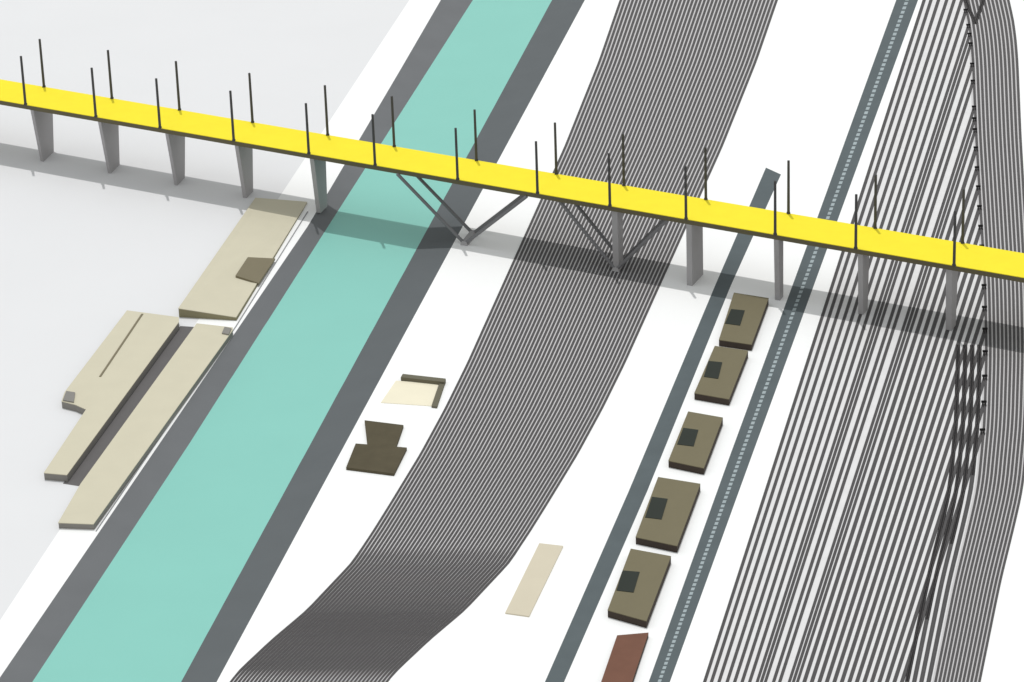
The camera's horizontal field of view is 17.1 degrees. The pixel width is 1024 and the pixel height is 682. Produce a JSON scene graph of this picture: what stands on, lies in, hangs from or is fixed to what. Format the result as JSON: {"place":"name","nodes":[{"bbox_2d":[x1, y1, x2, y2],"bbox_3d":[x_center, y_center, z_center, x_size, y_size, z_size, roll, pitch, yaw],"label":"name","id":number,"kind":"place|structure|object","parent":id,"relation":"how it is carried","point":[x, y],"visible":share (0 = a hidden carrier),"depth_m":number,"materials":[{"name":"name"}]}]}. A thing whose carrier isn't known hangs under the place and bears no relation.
{"place":"outdoors","nodes":[
{"label":"outdoors","id":0,"kind":"place"},
{"bbox_2d":[0,0,408,619],"bbox_3d":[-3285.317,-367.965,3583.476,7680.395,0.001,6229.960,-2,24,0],"label":"paved ground","id":1,"kind":"structure","parent":0,"point":[92,250],"depth_m":2831.84,"materials":[{"name":"concrete"}]},
{"bbox_2d":[44,310,178,481],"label":"long shed","id":2,"kind":"structure","parent":1,"relation":"on","point":[103,385],"depth_m":2448.33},
{"bbox_2d":[63,326,193,485],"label":"alley between sheds","id":3,"kind":"object","parent":1,"relation":"on","point":[89,461],"visible":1,"depth_m":2415.73,"materials":[{"name":"concrete"}]},
{"bbox_2d":[58,323,232,529],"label":"long shed","id":4,"kind":"structure","parent":1,"relation":"on","point":[115,467],"depth_m":2376.01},
{"bbox_2d":[178,198,306,320],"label":"canal hall","id":5,"kind":"structure","parent":1,"relation":"on","point":[227,283],"depth_m":2643.69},
{"bbox_2d":[0,0,472,681],"bbox_3d":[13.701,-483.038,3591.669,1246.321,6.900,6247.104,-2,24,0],"label":"channel bank","id":6,"kind":"structure","parent":0,"point":[54,622],"depth_m":2436.37,"materials":[{"name":"concrete"}]},
{"bbox_2d":[33,0,551,681],"bbox_3d":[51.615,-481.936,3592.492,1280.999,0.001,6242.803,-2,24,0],"label":"water","id":7,"kind":"structure","parent":0,"point":[149,610],"depth_m":2427.48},
{"bbox_2d":[346,420,406,475],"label":"dark building","id":8,"kind":"structure","parent":0,"point":[380,452],"depth_m":2332.72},
{"bbox_2d":[181,0,584,681],"bbox_3d":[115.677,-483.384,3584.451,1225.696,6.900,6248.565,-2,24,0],"label":"channel bank","id":9,"kind":"structure","parent":0,"point":[335,428],"depth_m":2477.94,"materials":[{"name":"concrete"}]},
{"bbox_2d":[233,0,777,681],"bbox_3d":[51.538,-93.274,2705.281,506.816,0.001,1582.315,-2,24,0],"label":"ballast ground","id":10,"kind":"structure","parent":0,"point":[567,296],"depth_m":2552.47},
{"bbox_2d":[230,0,621,681],"bbox_3d":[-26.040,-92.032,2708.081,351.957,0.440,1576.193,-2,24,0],"label":"railway track","id":11,"kind":"structure","parent":10,"relation":"on","point":[462,372],"depth_m":2432.22,"materials":[{"name":"metal"}]},
{"bbox_2d":[234,0,625,681],"bbox_3d":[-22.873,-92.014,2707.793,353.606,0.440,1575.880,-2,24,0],"label":"railway track","id":12,"kind":"structure","parent":10,"relation":"on","point":[468,368],"depth_m":2438.74,"materials":[{"name":"metal"}]},
{"bbox_2d":[238,0,629,681],"bbox_3d":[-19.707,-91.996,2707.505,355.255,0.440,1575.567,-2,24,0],"label":"railway track","id":13,"kind":"structure","parent":10,"relation":"on","point":[472,368],"depth_m":2437.68,"materials":[{"name":"metal"}]},
{"bbox_2d":[242,0,633,681],"bbox_3d":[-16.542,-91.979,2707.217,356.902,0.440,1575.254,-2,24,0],"label":"railway track","id":14,"kind":"structure","parent":10,"relation":"on","point":[476,368],"depth_m":2436.74,"materials":[{"name":"metal"}]},
{"bbox_2d":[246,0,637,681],"bbox_3d":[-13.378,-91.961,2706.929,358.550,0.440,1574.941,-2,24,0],"label":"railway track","id":15,"kind":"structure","parent":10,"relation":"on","point":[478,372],"depth_m":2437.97,"materials":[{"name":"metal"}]},
{"bbox_2d":[250,0,641,681],"bbox_3d":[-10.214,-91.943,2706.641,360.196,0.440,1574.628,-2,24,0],"label":"railway track","id":16,"kind":"structure","parent":10,"relation":"on","point":[482,372],"depth_m":2435.86,"materials":[{"name":"metal"}]},
{"bbox_2d":[254,0,645,681],"bbox_3d":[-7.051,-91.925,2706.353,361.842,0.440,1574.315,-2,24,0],"label":"railway track","id":17,"kind":"structure","parent":10,"relation":"on","point":[486,372],"depth_m":2435.64,"materials":[{"name":"metal"}]},
{"bbox_2d":[258,0,649,681],"bbox_3d":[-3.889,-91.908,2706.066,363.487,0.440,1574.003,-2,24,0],"label":"railway track","id":18,"kind":"structure","parent":10,"relation":"on","point":[490,372],"depth_m":2436.59,"materials":[{"name":"metal"}]},
{"bbox_2d":[262,0,653,681],"bbox_3d":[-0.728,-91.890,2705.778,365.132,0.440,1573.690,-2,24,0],"label":"railway track","id":19,"kind":"structure","parent":10,"relation":"on","point":[492,376],"depth_m":2432.36,"materials":[{"name":"metal"}]},
{"bbox_2d":[266,0,657,681],"bbox_3d":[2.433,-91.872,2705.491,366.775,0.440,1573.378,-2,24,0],"label":"railway track","id":20,"kind":"structure","parent":10,"relation":"on","point":[496,376],"depth_m":2430.86,"materials":[{"name":"metal"}]},
{"bbox_2d":[270,0,661,681],"bbox_3d":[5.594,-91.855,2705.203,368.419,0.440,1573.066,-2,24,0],"label":"railway track","id":21,"kind":"structure","parent":10,"relation":"on","point":[500,376],"depth_m":2426.05,"materials":[{"name":"metal"}]},
{"bbox_2d":[274,0,665,681],"bbox_3d":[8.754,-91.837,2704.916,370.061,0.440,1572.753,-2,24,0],"label":"railway track","id":22,"kind":"structure","parent":10,"relation":"on","point":[504,376],"depth_m":2425.61,"materials":[{"name":"metal"}]},
{"bbox_2d":[278,0,669,681],"bbox_3d":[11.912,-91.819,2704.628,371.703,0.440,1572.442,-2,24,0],"label":"railway track","id":23,"kind":"structure","parent":10,"relation":"on","point":[508,376],"depth_m":2422.14,"materials":[{"name":"metal"}]},
{"bbox_2d":[282,0,673,681],"bbox_3d":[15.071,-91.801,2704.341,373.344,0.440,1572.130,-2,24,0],"label":"railway track","id":24,"kind":"structure","parent":10,"relation":"on","point":[510,380],"depth_m":2422.14,"materials":[{"name":"metal"}]},
{"bbox_2d":[286,0,677,681],"bbox_3d":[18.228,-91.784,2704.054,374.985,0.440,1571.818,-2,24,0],"label":"railway track","id":25,"kind":"structure","parent":10,"relation":"on","point":[516,376],"depth_m":2420.57,"materials":[{"name":"metal"}]},
{"bbox_2d":[290,0,681,681],"bbox_3d":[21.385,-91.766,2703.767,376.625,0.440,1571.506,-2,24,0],"label":"railway track","id":26,"kind":"structure","parent":10,"relation":"on","point":[518,380],"depth_m":2422.65,"materials":[{"name":"metal"}]},
{"bbox_2d":[294,0,685,681],"bbox_3d":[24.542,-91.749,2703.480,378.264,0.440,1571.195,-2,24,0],"label":"railway track","id":27,"kind":"structure","parent":10,"relation":"on","point":[522,380],"depth_m":2426.19,"materials":[{"name":"metal"}]},
{"bbox_2d":[298,0,689,681],"bbox_3d":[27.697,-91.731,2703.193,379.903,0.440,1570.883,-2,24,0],"label":"railway track","id":28,"kind":"structure","parent":10,"relation":"on","point":[526,380],"depth_m":2421.50,"materials":[{"name":"metal"}]},
{"bbox_2d":[302,0,693,681],"bbox_3d":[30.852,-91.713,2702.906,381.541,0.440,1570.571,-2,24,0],"label":"railway track","id":29,"kind":"structure","parent":10,"relation":"on","point":[532,376],"depth_m":2422.72,"materials":[{"name":"metal"}]},
{"bbox_2d":[306,0,697,681],"bbox_3d":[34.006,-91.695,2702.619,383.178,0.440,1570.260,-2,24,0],"label":"railway track","id":30,"kind":"structure","parent":10,"relation":"on","point":[534,380],"depth_m":2422.61,"materials":[{"name":"metal"}]},
{"bbox_2d":[310,0,701,681],"bbox_3d":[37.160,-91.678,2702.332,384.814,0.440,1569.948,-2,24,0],"label":"railway track","id":31,"kind":"structure","parent":10,"relation":"on","point":[538,380],"depth_m":2419.31,"materials":[{"name":"metal"}]},
{"bbox_2d":[314,0,705,681],"bbox_3d":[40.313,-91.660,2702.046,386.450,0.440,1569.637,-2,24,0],"label":"railway track","id":32,"kind":"structure","parent":10,"relation":"on","point":[542,380],"depth_m":2413.11,"materials":[{"name":"metal"}]},
{"bbox_2d":[318,0,709,681],"bbox_3d":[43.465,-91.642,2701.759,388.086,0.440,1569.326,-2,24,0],"label":"railway track","id":33,"kind":"structure","parent":10,"relation":"on","point":[546,380],"depth_m":2409.81,"materials":[{"name":"metal"}]},
{"bbox_2d":[322,0,713,681],"bbox_3d":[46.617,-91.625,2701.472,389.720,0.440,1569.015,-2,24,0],"label":"railway track","id":34,"kind":"structure","parent":10,"relation":"on","point":[550,380],"depth_m":2410.20,"materials":[{"name":"metal"}]},
{"bbox_2d":[326,0,717,681],"bbox_3d":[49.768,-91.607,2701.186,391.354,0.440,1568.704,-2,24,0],"label":"railway track","id":35,"kind":"structure","parent":10,"relation":"on","point":[554,380],"depth_m":2413.51,"materials":[{"name":"metal"}]},
{"bbox_2d":[330,0,721,681],"bbox_3d":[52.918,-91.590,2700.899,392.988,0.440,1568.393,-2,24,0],"label":"railway track","id":36,"kind":"structure","parent":10,"relation":"on","point":[558,380],"depth_m":2412.25,"materials":[{"name":"metal"}]},
{"bbox_2d":[334,0,725,681],"bbox_3d":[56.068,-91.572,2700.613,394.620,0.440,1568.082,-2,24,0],"label":"railway track","id":37,"kind":"structure","parent":10,"relation":"on","point":[562,380],"depth_m":2415.58,"materials":[{"name":"metal"}]},
{"bbox_2d":[338,0,729,681],"bbox_3d":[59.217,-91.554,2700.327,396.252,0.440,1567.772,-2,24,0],"label":"railway track","id":38,"kind":"structure","parent":10,"relation":"on","point":[566,380],"depth_m":2419.34,"materials":[{"name":"metal"}]},
{"bbox_2d":[342,0,733,681],"bbox_3d":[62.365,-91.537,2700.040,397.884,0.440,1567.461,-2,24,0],"label":"railway track","id":39,"kind":"structure","parent":10,"relation":"on","point":[572,376],"depth_m":2420.64,"materials":[{"name":"metal"}]},
{"bbox_2d":[346,0,737,681],"bbox_3d":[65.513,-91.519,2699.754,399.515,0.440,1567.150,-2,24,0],"label":"railway track","id":40,"kind":"structure","parent":10,"relation":"on","point":[576,376],"depth_m":2420.99,"materials":[{"name":"metal"}]},
{"bbox_2d":[350,0,741,681],"bbox_3d":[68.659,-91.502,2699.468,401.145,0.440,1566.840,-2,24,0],"label":"railway track","id":41,"kind":"structure","parent":10,"relation":"on","point":[580,376],"depth_m":2423.22,"materials":[{"name":"metal"}]},
{"bbox_2d":[354,0,745,681],"bbox_3d":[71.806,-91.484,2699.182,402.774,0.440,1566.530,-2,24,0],"label":"railway track","id":42,"kind":"structure","parent":10,"relation":"on","point":[584,376],"depth_m":2424.55,"materials":[{"name":"metal"}]},
{"bbox_2d":[358,0,749,681],"bbox_3d":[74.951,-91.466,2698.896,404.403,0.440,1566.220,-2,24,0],"label":"railway track","id":43,"kind":"structure","parent":10,"relation":"on","point":[590,372],"depth_m":2427.12,"materials":[{"name":"metal"}]},
{"bbox_2d":[362,0,753,681],"bbox_3d":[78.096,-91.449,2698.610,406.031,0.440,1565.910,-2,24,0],"label":"railway track","id":44,"kind":"structure","parent":10,"relation":"on","point":[592,376],"depth_m":2424.70,"materials":[{"name":"metal"}]},
{"bbox_2d":[366,0,757,681],"bbox_3d":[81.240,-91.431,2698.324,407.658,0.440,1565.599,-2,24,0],"label":"railway track","id":45,"kind":"structure","parent":10,"relation":"on","point":[598,372],"depth_m":2429.91,"materials":[{"name":"metal"}]},
{"bbox_2d":[370,0,761,681],"bbox_3d":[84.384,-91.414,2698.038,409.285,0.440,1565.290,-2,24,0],"label":"railway track","id":46,"kind":"structure","parent":10,"relation":"on","point":[602,372],"depth_m":2428.05,"materials":[{"name":"metal"}]},
{"bbox_2d":[374,0,765,681],"bbox_3d":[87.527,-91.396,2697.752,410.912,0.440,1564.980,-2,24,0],"label":"railway track","id":47,"kind":"structure","parent":10,"relation":"on","point":[606,372],"depth_m":2428.00,"materials":[{"name":"metal"}]},
{"bbox_2d":[378,0,769,681],"bbox_3d":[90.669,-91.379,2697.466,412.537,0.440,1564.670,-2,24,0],"label":"railway track","id":48,"kind":"structure","parent":10,"relation":"on","point":[610,372],"depth_m":2429.25,"materials":[{"name":"metal"}]},
{"bbox_2d":[382,0,773,681],"bbox_3d":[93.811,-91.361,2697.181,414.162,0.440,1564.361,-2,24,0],"label":"railway track","id":49,"kind":"structure","parent":10,"relation":"on","point":[614,372],"depth_m":2429.12,"materials":[{"name":"metal"}]},
{"bbox_2d":[386,0,777,681],"bbox_3d":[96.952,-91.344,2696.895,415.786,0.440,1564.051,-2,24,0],"label":"railway track","id":50,"kind":"structure","parent":10,"relation":"on","point":[618,372],"depth_m":2424.15,"materials":[{"name":"metal"}]},
{"bbox_2d":[0,0,1023,681],"bbox_3d":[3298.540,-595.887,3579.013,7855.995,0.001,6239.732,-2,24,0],"label":"ground","id":51,"kind":"structure","parent":0,"point":[804,88],"depth_m":2430.79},
{"bbox_2d":[96,211,307,531],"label":"quay kerb","id":52,"kind":"structure","parent":51,"relation":"on","point":[233,330],"depth_m":2540.49,"materials":[{"name":"concrete"}]},
{"bbox_2d":[381,374,445,407],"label":"walled court","id":53,"kind":"object","parent":51,"relation":"on","point":[407,389],"visible":1,"depth_m":2423.59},
{"bbox_2d":[0,79,1023,330],"bbox_3d":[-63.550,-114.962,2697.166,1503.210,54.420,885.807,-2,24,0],"label":"viaduct","id":54,"kind":"object","parent":51,"relation":"on","point":[48,103],"visible":1,"depth_m":2643.74,"materials":[{"name":"metal"}]},
{"bbox_2d":[704,147,707,199],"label":"mast","id":55,"kind":"object","parent":54,"relation":"on","point":[705,173],"visible":1,"depth_m":2588.06,"materials":[{"name":"metal"}]},
{"bbox_2d":[787,160,789,213],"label":"mast","id":56,"kind":"object","parent":54,"relation":"on","point":[788,186],"visible":1,"depth_m":2556.52,"materials":[{"name":"metal"}]},
{"bbox_2d":[873,174,876,228],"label":"mast","id":57,"kind":"object","parent":54,"relation":"on","point":[875,202],"visible":1,"depth_m":2524.67,"materials":[{"name":"metal"}]},
{"bbox_2d":[952,210,956,265],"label":"mast","id":58,"kind":"object","parent":54,"relation":"on","point":[954,241],"visible":1,"depth_m":2455.50,"materials":[{"name":"metal"}]},
{"bbox_2d":[960,189,964,243],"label":"mast","id":59,"kind":"object","parent":54,"relation":"on","point":[963,217],"visible":1,"depth_m":2493.11,"materials":[{"name":"metal"}]},
{"bbox_2d":[505,543,562,616],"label":"loading platform","id":60,"kind":"structure","parent":51,"relation":"on","point":[534,579],"depth_m":2157.72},
{"bbox_2d":[601,633,647,681],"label":"flat roofed building","id":61,"kind":"structure","parent":51,"relation":"on","point":[624,660],"depth_m":2058.22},
{"bbox_2d":[608,549,670,627],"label":"flat roofed building","id":62,"kind":"structure","parent":51,"relation":"on","point":[638,587],"depth_m":2134.98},
{"bbox_2d":[636,477,699,552],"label":"flat roofed building","id":63,"kind":"structure","parent":51,"relation":"on","point":[667,514],"depth_m":2225.51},
{"bbox_2d":[668,411,722,474],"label":"flat roofed building","id":64,"kind":"structure","parent":51,"relation":"on","point":[695,443],"depth_m":2321.96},
{"bbox_2d":[694,346,747,405],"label":"flat roofed building","id":65,"kind":"structure","parent":51,"relation":"on","point":[720,376],"depth_m":2420.37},
{"bbox_2d":[719,293,768,350],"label":"flat roofed building","id":66,"kind":"structure","parent":51,"relation":"on","point":[743,321],"depth_m":2506.00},
{"bbox_2d":[545,168,780,681],"bbox_3d":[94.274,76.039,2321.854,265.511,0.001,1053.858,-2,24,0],"label":"service road","id":67,"kind":"structure","parent":0,"point":[595,588],"depth_m":2321.82,"materials":[{"name":"asphalt"}]},
{"bbox_2d":[649,0,917,681],"bbox_3d":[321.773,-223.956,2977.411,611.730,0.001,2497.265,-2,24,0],"label":"divided road","id":68,"kind":"structure","parent":0,"point":[767,367],"depth_m":2461.73,"materials":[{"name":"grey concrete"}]},
{"bbox_2d":[658,2,907,681],"bbox_3d":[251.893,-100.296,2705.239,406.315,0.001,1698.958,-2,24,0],"label":"road markings","id":69,"kind":"object","parent":68,"relation":"on","point":[781,344],"visible":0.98,"depth_m":2459.78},
{"bbox_2d":[706,0,982,681],"bbox_3d":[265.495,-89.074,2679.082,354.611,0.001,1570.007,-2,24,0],"label":"yard ballast ground","id":70,"kind":"structure","parent":0,"point":[875,399],"depth_m":2328.01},
{"bbox_2d":[703,0,925,681],"bbox_3d":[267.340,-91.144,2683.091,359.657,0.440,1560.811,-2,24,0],"label":"railway track","id":71,"kind":"structure","parent":70,"relation":"on","point":[811,348],"depth_m":2454.36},
{"bbox_2d":[710,0,932,681],"bbox_3d":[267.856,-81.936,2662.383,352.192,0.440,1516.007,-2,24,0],"label":"railway track","id":72,"kind":"structure","parent":70,"relation":"on","point":[818,348],"depth_m":2457.08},
{"bbox_2d":[717,0,939,681],"bbox_3d":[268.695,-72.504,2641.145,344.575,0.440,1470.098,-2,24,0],"label":"railway track","id":73,"kind":"structure","parent":70,"relation":"on","point":[826,348],"depth_m":2452.00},
{"bbox_2d":[726,0,947,681],"bbox_3d":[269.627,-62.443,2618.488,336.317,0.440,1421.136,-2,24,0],"label":"railway track","id":74,"kind":"structure","parent":70,"relation":"on","point":[833,351],"depth_m":2434.44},
{"bbox_2d":[733,0,955,681],"bbox_3d":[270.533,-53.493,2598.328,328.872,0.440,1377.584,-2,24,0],"label":"railway track","id":75,"kind":"structure","parent":70,"relation":"on","point":[841,349],"depth_m":2432.31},
{"bbox_2d":[741,0,962,681],"bbox_3d":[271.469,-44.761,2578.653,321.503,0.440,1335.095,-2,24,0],"label":"railway track","id":76,"kind":"structure","parent":70,"relation":"on","point":[849,347],"depth_m":2439.82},
{"bbox_2d":[748,11,965,681],"bbox_3d":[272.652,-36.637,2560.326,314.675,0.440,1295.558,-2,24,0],"label":"railway track","id":77,"kind":"structure","parent":70,"relation":"on","point":[855,352],"depth_m":2447.47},
{"bbox_2d":[756,26,968,681],"bbox_3d":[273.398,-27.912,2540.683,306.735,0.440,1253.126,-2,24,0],"label":"railway track","id":78,"kind":"structure","parent":70,"relation":"on","point":[860,360],"depth_m":2435.96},
{"bbox_2d":[760,34,969,681],"bbox_3d":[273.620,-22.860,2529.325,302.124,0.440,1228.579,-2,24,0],"label":"railway track","id":79,"kind":"structure","parent":70,"relation":"on","point":[862,366],"depth_m":2427.96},
{"bbox_2d":[764,44,970,681],"bbox_3d":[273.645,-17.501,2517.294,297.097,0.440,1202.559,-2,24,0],"label":"railway track","id":80,"kind":"structure","parent":70,"relation":"on","point":[865,369],"depth_m":2421.62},
{"bbox_2d":[772,64,972,681],"bbox_3d":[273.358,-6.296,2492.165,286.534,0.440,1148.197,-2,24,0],"label":"railway track","id":81,"kind":"structure","parent":70,"relation":"on","point":[870,381],"depth_m":2404.54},
{"bbox_2d":[778,81,972,681],"bbox_3d":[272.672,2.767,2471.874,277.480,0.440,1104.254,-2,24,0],"label":"railway track","id":82,"kind":"structure","parent":70,"relation":"on","point":[873,389],"depth_m":2392.21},
{"bbox_2d":[788,107,973,681],"bbox_3d":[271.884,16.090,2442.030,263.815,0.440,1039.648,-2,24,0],"label":"railway track","id":83,"kind":"structure","parent":70,"relation":"on","point":[878,404],"depth_m":2372.54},
{"bbox_2d":[792,121,974,681],"bbox_3d":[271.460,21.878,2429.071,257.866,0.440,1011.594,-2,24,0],"label":"railway track","id":84,"kind":"structure","parent":70,"relation":"on","point":[880,410],"depth_m":2363.57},
{"bbox_2d":[796,130,974,681],"bbox_3d":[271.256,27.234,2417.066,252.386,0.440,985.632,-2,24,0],"label":"railway track","id":85,"kind":"structure","parent":70,"relation":"on","point":[882,416],"depth_m":2354.68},
{"bbox_2d":[802,148,975,681],"bbox_3d":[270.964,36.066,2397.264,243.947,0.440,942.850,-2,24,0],"label":"railway track","id":86,"kind":"structure","parent":70,"relation":"on","point":[880,445],"depth_m":2335.03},
{"bbox_2d":[810,168,977,681],"bbox_3d":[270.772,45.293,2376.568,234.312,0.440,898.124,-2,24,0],"label":"railway track","id":87,"kind":"structure","parent":70,"relation":"on","point":[882,462],"depth_m":2315.69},
{"bbox_2d":[817,187,978,681],"bbox_3d":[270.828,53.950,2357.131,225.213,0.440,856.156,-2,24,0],"label":"railway track","id":88,"kind":"structure","parent":70,"relation":"on","point":[892,454],"depth_m":2294.60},
{"bbox_2d":[825,208,979,681],"bbox_3d":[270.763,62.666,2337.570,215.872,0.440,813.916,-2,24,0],"label":"railway track","id":89,"kind":"structure","parent":70,"relation":"on","point":[889,487],"depth_m":2274.36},
{"bbox_2d":[832,227,980,681],"bbox_3d":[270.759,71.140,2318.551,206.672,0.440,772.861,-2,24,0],"label":"railway track","id":90,"kind":"structure","parent":70,"relation":"on","point":[898,482],"depth_m":2266.82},
{"bbox_2d":[840,274,974,681],"bbox_3d":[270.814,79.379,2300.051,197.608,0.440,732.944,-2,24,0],"label":"railway track","id":91,"kind":"structure","parent":70,"relation":"on","point":[904,487],"depth_m":2273.15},
{"bbox_2d":[847,275,981,681],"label":"railway track","id":92,"kind":"structure","parent":70,"relation":"on","point":[914,479],"depth_m":2269.43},
{"bbox_2d":[855,286,983,681],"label":"railway track","id":93,"kind":"structure","parent":70,"relation":"on","point":[910,515],"depth_m":2249.83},
{"bbox_2d":[862,309,984,681],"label":"railway track","id":94,"kind":"structure","parent":70,"relation":"on","point":[913,529],"depth_m":2227.23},
{"bbox_2d":[870,330,984,681],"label":"railway track","id":95,"kind":"structure","parent":70,"relation":"on","point":[914,549],"depth_m":2202.80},
{"bbox_2d":[877,352,985,681],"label":"railway track","id":96,"kind":"structure","parent":70,"relation":"on","point":[916,566],"depth_m":2182.08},
{"bbox_2d":[905,345,959,681],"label":"railway track","id":97,"kind":"structure","parent":70,"relation":"on","point":[938,536],"depth_m":2223.29,"materials":[{"name":"metal"}]},
{"bbox_2d":[885,377,985,681],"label":"railway track","id":98,"kind":"structure","parent":70,"relation":"on","point":[911,605],"depth_m":2157.55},
{"bbox_2d":[892,403,983,681],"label":"railway track","id":99,"kind":"structure","parent":70,"relation":"on","point":[906,644],"depth_m":2127.81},
{"bbox_2d":[912,345,966,681],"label":"railway track","id":100,"kind":"structure","parent":70,"relation":"on","point":[942,549],"depth_m":2217.81,"materials":[{"name":"metal"}]},
{"bbox_2d":[900,433,982,681],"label":"railway track","id":101,"kind":"structure","parent":70,"relation":"on","point":[946,546],"depth_m":2176.39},
{"bbox_2d":[919,345,974,681],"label":"railway track","id":102,"kind":"structure","parent":70,"relation":"on","point":[949,549],"depth_m":2213.66,"materials":[{"name":"metal"}]},
{"bbox_2d":[926,344,981,681],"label":"railway track","id":103,"kind":"structure","parent":70,"relation":"on","point":[957,546],"depth_m":2218.45,"materials":[{"name":"metal"}]},
{"bbox_2d":[932,0,1023,681],"bbox_3d":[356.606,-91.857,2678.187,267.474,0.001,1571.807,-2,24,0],"label":"ballast ground","id":104,"kind":"structure","parent":0,"point":[981,426],"depth_m":2426.57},
{"bbox_2d":[934,0,987,681],"bbox_3d":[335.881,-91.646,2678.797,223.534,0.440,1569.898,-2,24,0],"label":"railway track","id":105,"kind":"structure","parent":104,"relation":"on","point":[985,388],"depth_m":2399.76,"materials":[{"name":"metal"}]},
{"bbox_2d":[938,0,991,681],"bbox_3d":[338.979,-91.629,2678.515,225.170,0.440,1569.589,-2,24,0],"label":"railway track","id":106,"kind":"structure","parent":104,"relation":"on","point":[990,356],"depth_m":2437.93,"materials":[{"name":"metal"}]},
{"bbox_2d":[942,0,995,681],"bbox_3d":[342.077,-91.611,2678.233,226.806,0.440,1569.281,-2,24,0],"label":"railway track","id":107,"kind":"structure","parent":104,"relation":"on","point":[994,348],"depth_m":2444.84,"materials":[{"name":"metal"}]},
{"bbox_2d":[946,0,999,681],"bbox_3d":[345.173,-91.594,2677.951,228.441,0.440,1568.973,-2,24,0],"label":"railway track","id":108,"kind":"structure","parent":104,"relation":"on","point":[998,350],"depth_m":2443.84,"materials":[{"name":"metal"}]},
{"bbox_2d":[950,0,1003,681],"bbox_3d":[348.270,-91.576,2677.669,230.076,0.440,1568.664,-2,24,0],"label":"railway track","id":109,"kind":"structure","parent":104,"relation":"on","point":[1002,349],"depth_m":2443.61,"materials":[{"name":"metal"}]},
{"bbox_2d":[954,0,1007,681],"bbox_3d":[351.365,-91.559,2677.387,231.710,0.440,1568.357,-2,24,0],"label":"railway track","id":110,"kind":"structure","parent":104,"relation":"on","point":[1006,345],"depth_m":2446.57,"materials":[{"name":"metal"}]},
{"bbox_2d":[958,0,1011,681],"bbox_3d":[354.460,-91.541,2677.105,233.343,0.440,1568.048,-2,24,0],"label":"railway track","id":111,"kind":"structure","parent":104,"relation":"on","point":[1010,344],"depth_m":2447.88,"materials":[{"name":"metal"}]},
{"bbox_2d":[962,0,1015,681],"bbox_3d":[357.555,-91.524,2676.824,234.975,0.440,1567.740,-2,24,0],"label":"railway track","id":112,"kind":"structure","parent":104,"relation":"on","point":[1014,344],"depth_m":2447.68,"materials":[{"name":"metal"}]},
{"bbox_2d":[966,0,1019,681],"bbox_3d":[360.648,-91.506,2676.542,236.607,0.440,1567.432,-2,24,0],"label":"railway track","id":113,"kind":"structure","parent":104,"relation":"on","point":[1018,342],"depth_m":2448.27,"materials":[{"name":"metal"}]},
{"bbox_2d":[970,0,1023,681],"bbox_3d":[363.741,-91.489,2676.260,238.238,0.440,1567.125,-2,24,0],"label":"railway track","id":114,"kind":"structure","parent":104,"relation":"on","point":[1022,343],"depth_m":2447.29,"materials":[{"name":"metal"}]},
{"bbox_2d":[974,0,1023,681],"bbox_3d":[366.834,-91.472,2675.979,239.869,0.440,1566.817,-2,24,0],"label":"railway track","id":115,"kind":"structure","parent":104,"relation":"on","point":[1022,246],"depth_m":2353.96,"materials":[{"name":"metal"}]},
{"bbox_2d":[978,0,1023,681],"bbox_3d":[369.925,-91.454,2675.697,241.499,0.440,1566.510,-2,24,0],"label":"railway track","id":116,"kind":"structure","parent":104,"relation":"on","point":[1022,480],"depth_m":2272.36,"materials":[{"name":"metal"}]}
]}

